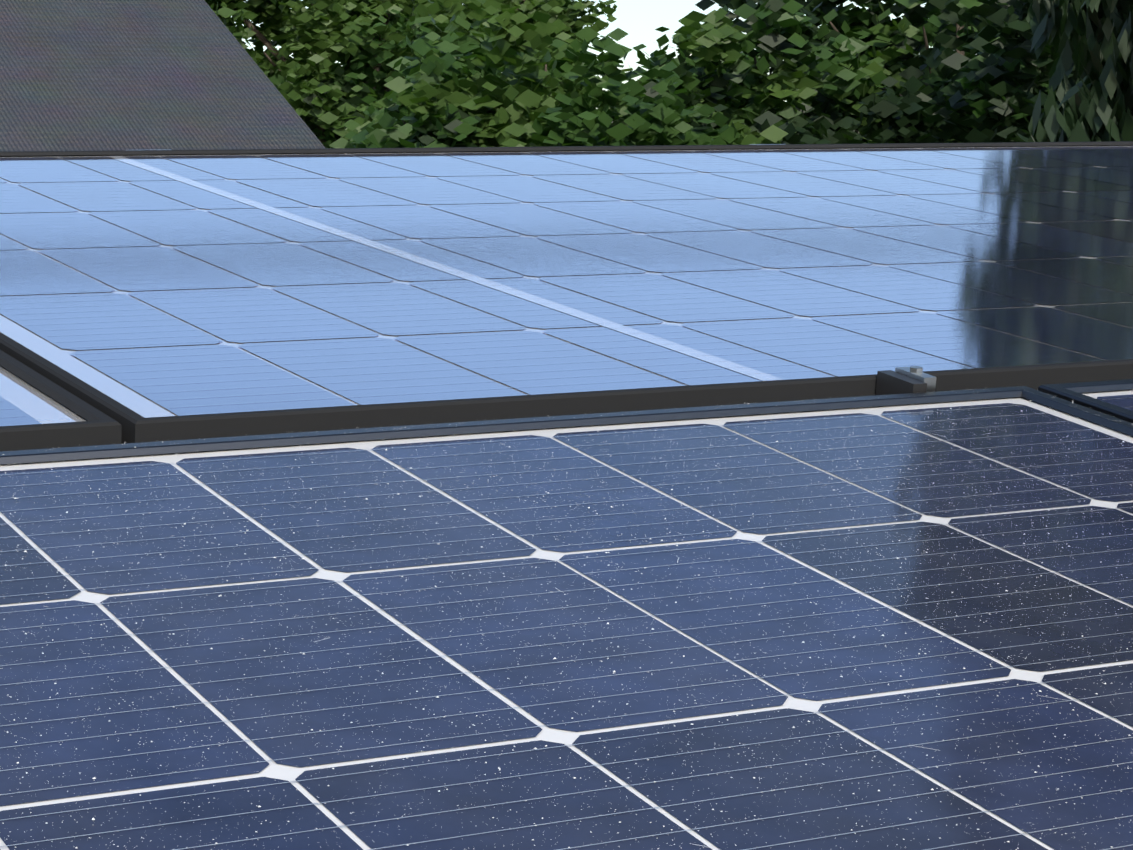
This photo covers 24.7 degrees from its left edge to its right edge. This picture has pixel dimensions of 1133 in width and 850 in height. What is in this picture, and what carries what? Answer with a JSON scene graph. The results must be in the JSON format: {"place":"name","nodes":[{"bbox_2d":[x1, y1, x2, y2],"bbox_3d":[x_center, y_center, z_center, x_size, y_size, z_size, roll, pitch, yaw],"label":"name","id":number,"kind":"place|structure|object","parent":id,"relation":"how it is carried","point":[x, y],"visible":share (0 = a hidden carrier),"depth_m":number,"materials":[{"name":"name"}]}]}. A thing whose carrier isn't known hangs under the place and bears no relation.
{"place":"outdoors","nodes":[
{"label":"outdoors","id":0,"kind":"place"},
{"bbox_2d":[0,0,325,150],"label":"roof","id":1,"kind":"structure","parent":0,"point":[88,75],"depth_m":18.15,"materials":[{"name":"tile"}]},
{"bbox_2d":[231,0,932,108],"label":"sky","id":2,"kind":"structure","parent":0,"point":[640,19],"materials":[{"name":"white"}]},
{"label":"building roof slope","id":3,"kind":"object","parent":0,"visible":0},
{"label":"mounting rails","id":4,"kind":"object","parent":3,"relation":"on","visible":0},
{"bbox_2d":[0,350,121,451],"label":"solar panel","id":5,"kind":"object","parent":4,"relation":"on","point":[38,411],"visible":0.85,"depth_m":1.09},
{"bbox_2d":[0,141,1132,443],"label":"solar panel","id":6,"kind":"object","parent":4,"relation":"on","point":[166,295],"visible":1,"depth_m":1.56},
{"bbox_2d":[0,386,1132,849],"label":"solar panel","id":7,"kind":"object","parent":4,"relation":"on","point":[126,800],"visible":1,"depth_m":0.84,"materials":[{"name":"blue"}]},
{"bbox_2d":[0,388,1132,849],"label":"dust specks","id":8,"kind":"object","parent":7,"relation":"on","point":[564,626],"visible":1,"depth_m":0.86,"materials":[{"name":"grey"}]},
{"bbox_2d":[875,366,935,395],"bbox_3d":[0.163,-0.003,1.246,0.015,0.051,0.030,-4,15,-28],"label":"module clamp","id":9,"kind":"object","parent":4,"relation":"attached to","point":[906,380],"visible":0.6,"depth_m":1.24,"materials":[{"name":"black metal"}]},
{"bbox_2d":[1038,379,1132,422],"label":"solar panel","id":10,"kind":"object","parent":4,"relation":"on","point":[1113,398],"visible":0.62,"depth_m":1.25,"materials":[{"name":"black"}]},
{"label":"ground","id":11,"kind":"structure","parent":0,"visible":0},
{"bbox_2d":[205,0,512,148],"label":"tree","id":12,"kind":"object","parent":11,"relation":"on","point":[316,37],"visible":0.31,"depth_m":52.27,"materials":[{"name":"green plant"}]},
{"bbox_2d":[307,0,616,107],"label":"tree","id":13,"kind":"object","parent":11,"relation":"on","point":[567,13],"visible":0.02,"depth_m":58.62,"materials":[{"name":"green plant"}]},
{"bbox_2d":[329,0,788,147],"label":"tree","id":14,"kind":"object","parent":11,"relation":"on","point":[553,95],"visible":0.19,"depth_m":34.41,"materials":[{"name":"green plant"}]},
{"bbox_2d":[599,0,971,144],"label":"tree","id":15,"kind":"object","parent":11,"relation":"on","point":[726,63],"visible":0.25,"depth_m":36.38,"materials":[{"name":"green plant"}]},
{"bbox_2d":[695,0,1022,142],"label":"tree","id":16,"kind":"object","parent":11,"relation":"on","point":[876,31],"visible":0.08,"depth_m":39.57,"materials":[{"name":"green plant"}]},
{"bbox_2d":[913,41,979,56],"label":"tree","id":17,"kind":"object","parent":11,"relation":"on","point":[930,44],"depth_m":53.79,"materials":[{"name":"green plant"}]},
{"bbox_2d":[922,0,1075,142],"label":"tree","id":18,"kind":"object","parent":11,"relation":"on","point":[1000,80],"visible":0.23,"depth_m":32.99,"materials":[{"name":"green plant"}]},
{"bbox_2d":[1013,0,1132,141],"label":"cypress","id":19,"kind":"object","parent":11,"relation":"on","point":[1091,100],"visible":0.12,"depth_m":13.10,"materials":[{"name":"green plant"}]}
]}

